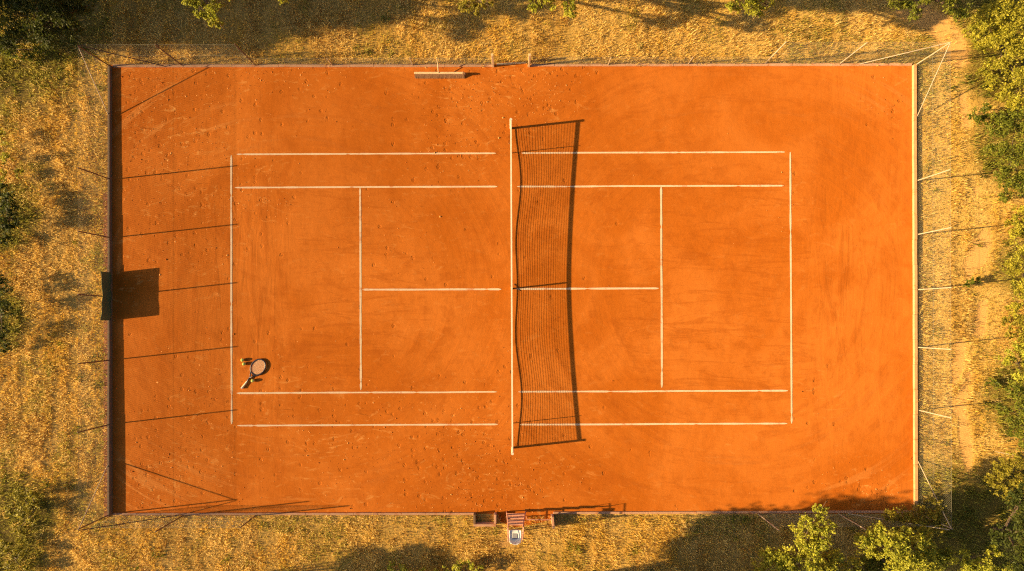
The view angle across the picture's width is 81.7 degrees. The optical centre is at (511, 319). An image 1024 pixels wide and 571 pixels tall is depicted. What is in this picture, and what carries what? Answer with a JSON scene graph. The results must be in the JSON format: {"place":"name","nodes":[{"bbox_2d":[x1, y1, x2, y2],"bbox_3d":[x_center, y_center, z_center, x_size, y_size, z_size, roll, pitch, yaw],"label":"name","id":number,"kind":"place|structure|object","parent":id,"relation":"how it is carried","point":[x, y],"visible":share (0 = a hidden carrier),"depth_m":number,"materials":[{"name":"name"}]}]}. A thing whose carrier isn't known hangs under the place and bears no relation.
{"place":"outdoors","nodes":[
{"label":"outdoors","id":0,"kind":"place"},
{"bbox_2d":[494,61,527,66],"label":"path","id":1,"kind":"structure","parent":0,"point":[512,65],"depth_m":24.99,"materials":[{"name":"soil"}]},
{"bbox_2d":[497,62,525,64],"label":"gate sill","id":2,"kind":"structure","parent":1,"relation":"on","point":[511,63],"depth_m":24.95,"materials":[{"name":"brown wood"}]},
{"bbox_2d":[0,0,1023,570],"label":"ground","id":3,"kind":"structure","parent":0,"point":[976,260],"depth_m":25.00,"materials":[{"name":"yellow plant"}]},
{"bbox_2d":[0,274,15,353],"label":"shrub","id":4,"kind":"object","parent":3,"relation":"on","point":[6,303],"visible":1,"depth_m":24.25,"materials":[{"name":"green plant"}]},
{"bbox_2d":[0,183,21,246],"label":"shrub","id":5,"kind":"object","parent":3,"relation":"on","point":[5,227],"visible":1,"depth_m":24.18,"materials":[{"name":"green plant"}]},
{"bbox_2d":[0,128,23,182],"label":"shrub","id":6,"kind":"object","parent":3,"relation":"on","point":[3,156],"visible":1,"depth_m":24.48,"materials":[{"name":"green plant"}]},
{"bbox_2d":[0,538,32,570],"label":"shrub","id":7,"kind":"object","parent":3,"relation":"on","point":[6,550],"visible":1,"depth_m":24.46,"materials":[{"name":"green plant"}]},
{"bbox_2d":[4,487,40,533],"bbox_3d":[-20.235,7.921,24.629,1.628,0.895,2.070,0,90,0],"label":"shrub","id":8,"kind":"object","parent":3,"relation":"on","point":[23,509],"visible":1,"depth_m":24.45,"materials":[{"name":"green plant"}]},
{"bbox_2d":[0,17,49,61],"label":"shrub","id":9,"kind":"object","parent":3,"relation":"on","point":[31,54],"visible":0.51,"depth_m":24.41,"materials":[{"name":"green plant"}]},
{"bbox_2d":[0,0,94,57],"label":"broadleaf tree","id":10,"kind":"object","parent":3,"relation":"on","point":[48,19],"visible":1,"depth_m":22.30,"materials":[{"name":"green plant"}]},
{"bbox_2d":[77,45,110,529],"bbox_3d":[-16.926,-1.243,24.031,0.101,1.963,18.913,0,90,0],"label":"chain link fence","id":11,"kind":"object","parent":3,"relation":"on","point":[95,295],"visible":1,"depth_m":23.94,"materials":[{"name":"metal"}]},
{"bbox_2d":[100,271,110,319],"bbox_3d":[-16.840,-0.980,24.585,0.082,0.630,2.014,0,90,0],"label":"windscreen","id":12,"kind":"object","parent":11,"relation":"attached to","point":[106,296],"visible":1,"depth_m":24.58,"materials":[{"name":"green fabric"}]},
{"bbox_2d":[103,192,108,517],"bbox_3d":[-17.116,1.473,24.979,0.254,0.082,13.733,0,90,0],"label":"fence","id":13,"kind":"object","parent":3,"relation":"on","point":[105,341],"visible":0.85,"depth_m":24.95,"materials":[{"name":"grey metal"}]},
{"bbox_2d":[107,65,112,515],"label":"kerb","id":14,"kind":"structure","parent":3,"relation":"on","point":[109,428],"depth_m":24.85,"materials":[{"name":"grey concrete"}]},
{"bbox_2d":[79,43,255,66],"bbox_3d":[-13.845,-10.711,24.031,6.115,1.964,0.105,0,90,0],"label":"chain link fence","id":15,"kind":"object","parent":3,"relation":"on","point":[176,60],"visible":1,"depth_m":23.92,"materials":[{"name":"metal"}]},
{"bbox_2d":[79,514,255,531],"bbox_3d":[-13.849,8.255,24.032,6.103,1.965,0.111,0,90,0],"label":"chain link fence","id":16,"kind":"object","parent":3,"relation":"on","point":[158,518],"visible":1,"depth_m":24.15,"materials":[{"name":"metal"}]},
{"bbox_2d":[181,0,229,28],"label":"broadleaf tree","id":17,"kind":"object","parent":3,"relation":"on","point":[206,14],"visible":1,"depth_m":21.57,"materials":[{"name":"green plant"}]},
{"bbox_2d":[113,512,473,514],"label":"kerb","id":18,"kind":"structure","parent":3,"relation":"on","point":[419,513],"depth_m":24.94,"materials":[{"name":"pink concrete"}]},
{"bbox_2d":[113,64,491,66],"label":"kerb","id":19,"kind":"structure","parent":3,"relation":"on","point":[303,65],"depth_m":24.95,"materials":[{"name":"grey concrete"}]},
{"bbox_2d":[251,57,489,65],"bbox_3d":[-5.838,-10.728,24.625,9.840,0.751,0.069,0,90,0],"label":"chain link fence","id":20,"kind":"object","parent":3,"relation":"on","point":[374,62],"visible":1,"depth_m":24.58,"materials":[{"name":"metal"}]},
{"bbox_2d":[383,559,487,570],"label":"shrub","id":21,"kind":"object","parent":3,"relation":"on","point":[455,568],"visible":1,"depth_m":24.58,"materials":[{"name":"green plant"}]},
{"bbox_2d":[457,0,493,15],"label":"broadleaf tree","id":22,"kind":"object","parent":3,"relation":"on","point":[475,5],"visible":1,"depth_m":21.99,"materials":[{"name":"green plant"}]},
{"bbox_2d":[473,512,496,526],"bbox_3d":[-1.135,8.383,24.870,0.965,0.340,0.496,0,90,0],"label":"brick recess","id":23,"kind":"object","parent":3,"relation":"on","point":[484,524],"visible":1,"depth_m":24.70,"materials":[{"name":"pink brick"}]},
{"bbox_2d":[491,53,493,66],"bbox_3d":[-0.797,-10.703,24.450,0.090,1.140,0.090,0,90,0],"label":"gate post","id":24,"kind":"object","parent":3,"relation":"on","point":[492,57],"visible":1,"depth_m":24.25,"materials":[{"name":"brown wood"}]},
{"bbox_2d":[0,0,1023,570],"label":"green weeds","id":25,"kind":"object","parent":3,"relation":"on","point":[988,170],"visible":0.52,"depth_m":24.93,"materials":[{"name":"green plant"}]},
{"bbox_2d":[110,65,914,513],"bbox_3d":[-0.013,-1.284,24.996,34.027,0.001,18.946,0,90,0],"label":"clay court","id":26,"kind":"object","parent":3,"relation":"on","point":[842,135],"visible":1,"depth_m":25.00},
{"bbox_2d":[230,155,232,423],"bbox_3d":[-11.849,-1.270,24.990,0.091,0.001,11.351,0,90,0],"label":"court line","id":27,"kind":"object","parent":26,"relation":"on","point":[231,278],"visible":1,"depth_m":24.99,"materials":[{"name":"white paint"}]},
{"bbox_2d":[241,359,265,388],"bbox_3d":[-10.985,2.221,24.950,1.487,0.092,0.639,-38,90,0],"label":"tennis racket","id":28,"kind":"object","parent":26,"relation":"on","point":[256,370],"visible":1,"depth_m":24.94,"materials":[{"name":"paint"}]},
{"bbox_2d":[359,188,361,389],"bbox_3d":[-6.395,-1.297,24.990,0.096,0.001,8.541,0,90,0],"label":"court line","id":29,"kind":"object","parent":26,"relation":"on","point":[360,291],"visible":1,"depth_m":24.99,"materials":[{"name":"white paint"}]},
{"bbox_2d":[235,186,496,187],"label":"court line","id":30,"kind":"object","parent":26,"relation":"on","point":[370,187],"visible":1,"depth_m":24.99,"materials":[{"name":"white paint"}]},
{"bbox_2d":[237,391,495,393],"bbox_3d":[-6.135,3.071,24.990,10.973,0.001,0.083,0,90,0],"label":"court line","id":31,"kind":"object","parent":26,"relation":"on","point":[362,392],"visible":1,"depth_m":24.99,"materials":[{"name":"white paint"}]},
{"bbox_2d":[237,152,495,154],"bbox_3d":[-6.149,-7.006,24.990,10.946,0.001,0.076,0,90,0],"label":"court line","id":32,"kind":"object","parent":26,"relation":"on","point":[352,153],"visible":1,"depth_m":24.99,"materials":[{"name":"white paint"}]},
{"bbox_2d":[237,424,497,425],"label":"court line","id":33,"kind":"object","parent":26,"relation":"on","point":[367,425],"visible":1,"depth_m":24.99,"materials":[{"name":"white paint"}]},
{"bbox_2d":[362,288,500,290],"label":"court line","id":34,"kind":"object","parent":26,"relation":"on","point":[435,289],"visible":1,"depth_m":24.99,"materials":[{"name":"white paint"}]},
{"bbox_2d":[414,57,465,78],"bbox_3d":[-3.027,-10.498,24.683,2.162,0.630,0.649,0,90,0],"label":"drag brush","id":35,"kind":"object","parent":26,"relation":"on","point":[442,75],"visible":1,"depth_m":24.88,"materials":[{"name":"brown wood"}]},
{"bbox_2d":[112,66,908,511],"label":"clay crumbs","id":36,"kind":"object","parent":26,"relation":"on","point":[320,368],"visible":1,"depth_m":24.99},
{"bbox_2d":[509,118,519,454],"bbox_3d":[0.115,-1.338,24.448,0.434,1.145,13.598,0,90,0],"label":"tennis net","id":37,"kind":"object","parent":26,"relation":"on","point":[512,448],"visible":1,"depth_m":24.03,"materials":[{"name":"fabric"}]},
{"bbox_2d":[517,287,658,289],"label":"court line","id":38,"kind":"object","parent":26,"relation":"on","point":[580,288],"visible":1,"depth_m":24.99,"materials":[{"name":"white paint"}]},
{"bbox_2d":[517,185,783,186],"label":"court line","id":39,"kind":"object","parent":26,"relation":"on","point":[662,186],"visible":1,"depth_m":24.99,"materials":[{"name":"white paint"}]},
{"bbox_2d":[518,390,787,392],"bbox_3d":[5.960,3.019,24.990,11.378,0.001,0.088,0,90,0],"label":"court line","id":40,"kind":"object","parent":26,"relation":"on","point":[668,391],"visible":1,"depth_m":24.99,"materials":[{"name":"white paint"}]},
{"bbox_2d":[522,151,783,153],"bbox_3d":[5.960,-7.060,24.990,11.108,0.001,0.080,0,90,0],"label":"court line","id":41,"kind":"object","parent":26,"relation":"on","point":[651,152],"visible":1,"depth_m":24.99,"materials":[{"name":"white paint"}]},
{"bbox_2d":[520,423,786,424],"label":"court line","id":42,"kind":"object","parent":26,"relation":"on","point":[659,424],"visible":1,"depth_m":24.99,"materials":[{"name":"white paint"}]},
{"bbox_2d":[660,187,662,387],"bbox_3d":[6.313,-1.378,24.990,0.098,0.001,8.487,0,90,0],"label":"court line","id":43,"kind":"object","parent":26,"relation":"on","point":[661,282],"visible":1,"depth_m":24.99,"materials":[{"name":"white paint"}]},
{"bbox_2d":[789,152,792,422],"bbox_3d":[11.774,-1.351,24.990,0.089,0.001,11.460,0,90,0],"label":"court line","id":44,"kind":"object","parent":26,"relation":"on","point":[790,287],"visible":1,"depth_m":24.99,"materials":[{"name":"white paint"}]},
{"bbox_2d":[528,53,530,66],"bbox_3d":[0.716,-10.703,24.450,0.090,1.140,0.090,0,90,0],"label":"gate post","id":45,"kind":"object","parent":3,"relation":"on","point":[529,58],"visible":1,"depth_m":24.25,"materials":[{"name":"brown wood"}]},
{"bbox_2d":[551,514,554,528],"bbox_3d":[1.710,8.432,24.810,0.100,0.460,0.488,-5,90,0],"label":"brick recess","id":46,"kind":"object","parent":3,"relation":"on","point":[552,521],"visible":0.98,"depth_m":24.58,"materials":[{"name":"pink brick"}]},
{"bbox_2d":[527,0,584,19],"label":"broadleaf tree","id":47,"kind":"object","parent":3,"relation":"on","point":[569,12],"visible":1,"depth_m":21.90,"materials":[{"name":"green plant"}]},
{"bbox_2d":[532,57,769,64],"bbox_3d":[5.716,-10.766,24.625,9.759,0.751,0.074,0,90,0],"label":"chain link fence","id":48,"kind":"object","parent":3,"relation":"on","point":[643,59],"visible":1,"depth_m":24.58,"materials":[{"name":"metal"}]},
{"bbox_2d":[531,63,911,66],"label":"kerb","id":49,"kind":"structure","parent":3,"relation":"on","point":[770,64],"depth_m":24.95,"materials":[{"name":"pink concrete"}]},
{"bbox_2d":[553,510,911,513],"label":"kerb","id":50,"kind":"structure","parent":3,"relation":"on","point":[649,512],"depth_m":24.94,"materials":[{"name":"pink concrete"}]},
{"bbox_2d":[725,0,774,17],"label":"broadleaf tree","id":51,"kind":"object","parent":3,"relation":"on","point":[731,6],"visible":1,"depth_m":21.90,"materials":[{"name":"green plant"}]},
{"bbox_2d":[751,502,864,570],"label":"broadleaf tree","id":52,"kind":"object","parent":3,"relation":"on","point":[782,560],"visible":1,"depth_m":21.92,"materials":[{"name":"green plant"}]},
{"bbox_2d":[758,513,948,530],"bbox_3d":[13.714,8.194,24.032,6.698,1.964,0.079,0,90,0],"label":"chain link fence","id":53,"kind":"object","parent":3,"relation":"on","point":[880,518],"visible":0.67,"depth_m":24.16,"materials":[{"name":"metal"}]},
{"bbox_2d":[765,41,948,63],"bbox_3d":[13.859,-10.805,24.032,6.412,1.964,0.075,0,90,0],"label":"chain link fence","id":54,"kind":"object","parent":3,"relation":"on","point":[852,53],"visible":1,"depth_m":23.90,"materials":[{"name":"metal"}]},
{"bbox_2d":[818,541,958,570],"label":"shrub","id":55,"kind":"object","parent":3,"relation":"on","point":[873,563],"visible":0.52,"depth_m":23.62,"materials":[{"name":"green plant"}]},
{"bbox_2d":[851,520,943,570],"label":"broadleaf tree","id":56,"kind":"object","parent":3,"relation":"on","point":[921,553],"visible":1,"depth_m":22.20,"materials":[{"name":"green plant"}]},
{"bbox_2d":[912,65,917,513],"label":"kerb","id":57,"kind":"structure","parent":3,"relation":"on","point":[915,282],"depth_m":24.88,"materials":[{"name":"concrete"}]},
{"bbox_2d":[882,497,954,536],"bbox_3d":[16.393,8.165,24.146,2.346,1.850,1.803,-23,90,0],"label":"shrub","id":58,"kind":"object","parent":3,"relation":"on","point":[936,513],"visible":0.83,"depth_m":23.72,"materials":[{"name":"green plant"}]},
{"bbox_2d":[887,0,972,22],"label":"broadleaf tree","id":59,"kind":"object","parent":3,"relation":"on","point":[949,4],"visible":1,"depth_m":22.66,"materials":[{"name":"green plant"}]},
{"bbox_2d":[916,42,952,528],"bbox_3d":[17.099,-1.315,24.031,0.098,1.963,19.003,0,90,0],"label":"chain link fence","id":60,"kind":"object","parent":3,"relation":"on","point":[926,289],"visible":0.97,"depth_m":23.96,"materials":[{"name":"metal"}]},
{"bbox_2d":[962,276,980,286],"bbox_3d":[19.242,-1.626,24.769,0.729,0.570,0.413,-21,90,0],"label":"shrub","id":61,"kind":"object","parent":3,"relation":"on","point":[972,282],"visible":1,"depth_m":24.69,"materials":[{"name":"green plant"}]},
{"bbox_2d":[965,101,994,125],"bbox_3d":[19.398,-8.540,24.647,1.022,0.836,0.996,0,90,0],"label":"shrub","id":62,"kind":"object","parent":3,"relation":"on","point":[985,108],"visible":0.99,"depth_m":24.47,"materials":[{"name":"green plant"}]},
{"bbox_2d":[950,544,1012,570],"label":"shrub","id":63,"kind":"object","parent":3,"relation":"on","point":[968,564],"visible":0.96,"depth_m":23.14,"materials":[{"name":"green plant"}]},
{"bbox_2d":[961,0,1023,115],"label":"shrub","id":64,"kind":"object","parent":3,"relation":"on","point":[1003,15],"visible":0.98,"depth_m":23.64,"materials":[{"name":"green plant"}]},
{"bbox_2d":[985,377,1001,390],"bbox_3d":[20.183,2.667,24.812,0.605,0.481,0.390,35,90,0],"label":"shrub","id":65,"kind":"object","parent":3,"relation":"on","point":[995,382],"visible":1,"depth_m":24.74,"materials":[{"name":"green plant"}]},
{"bbox_2d":[975,61,1023,112],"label":"shrub","id":66,"kind":"object","parent":3,"relation":"on","point":[991,82],"visible":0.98,"depth_m":24.34,"materials":[{"name":"green plant"}]},
{"bbox_2d":[980,105,1023,203],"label":"shrub","id":67,"kind":"object","parent":3,"relation":"on","point":[1005,121],"visible":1,"depth_m":23.80,"materials":[{"name":"green plant"}]},
{"bbox_2d":[982,448,1023,500],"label":"shrub","id":68,"kind":"object","parent":3,"relation":"on","point":[1015,482],"visible":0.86,"depth_m":23.99,"materials":[{"name":"green plant"}]},
{"bbox_2d":[988,478,1023,570],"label":"broadleaf tree","id":69,"kind":"object","parent":3,"relation":"on","point":[1005,531],"visible":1,"depth_m":21.77,"materials":[{"name":"green plant"}]},
{"bbox_2d":[995,378,1023,452],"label":"shrub","id":70,"kind":"object","parent":3,"relation":"on","point":[1019,421],"visible":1,"depth_m":23.84,"materials":[{"name":"green plant"}]},
{"bbox_2d":[998,340,1023,387],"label":"shrub","id":71,"kind":"object","parent":3,"relation":"on","point":[1008,358],"visible":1,"depth_m":24.12,"materials":[{"name":"green plant"}]},
{"bbox_2d":[1001,314,1023,348],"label":"shrub","id":72,"kind":"object","parent":3,"relation":"on","point":[1020,338],"visible":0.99,"depth_m":24.36,"materials":[{"name":"green plant"}]},
{"bbox_2d":[1002,226,1023,317],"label":"shrub","id":73,"kind":"object","parent":3,"relation":"on","point":[1013,266],"visible":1,"depth_m":24.11,"materials":[{"name":"green plant"}]},
{"bbox_2d":[1003,204,1023,236],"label":"shrub","id":74,"kind":"object","parent":3,"relation":"on","point":[1016,220],"visible":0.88,"depth_m":24.38,"materials":[{"name":"green plant"}]},
{"bbox_2d":[497,512,551,526],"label":"path","id":75,"kind":"structure","parent":0,"point":[503,519],"depth_m":24.99,"materials":[{"name":"brick"}]},
{"bbox_2d":[506,511,525,544],"bbox_3d":[0.176,8.493,24.105,0.859,1.799,0.845,0,90,0],"label":"umpire chair","id":76,"kind":"object","parent":75,"relation":"on","point":[514,537],"visible":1,"depth_m":23.88,"materials":[{"name":"white plastic"}]}
]}

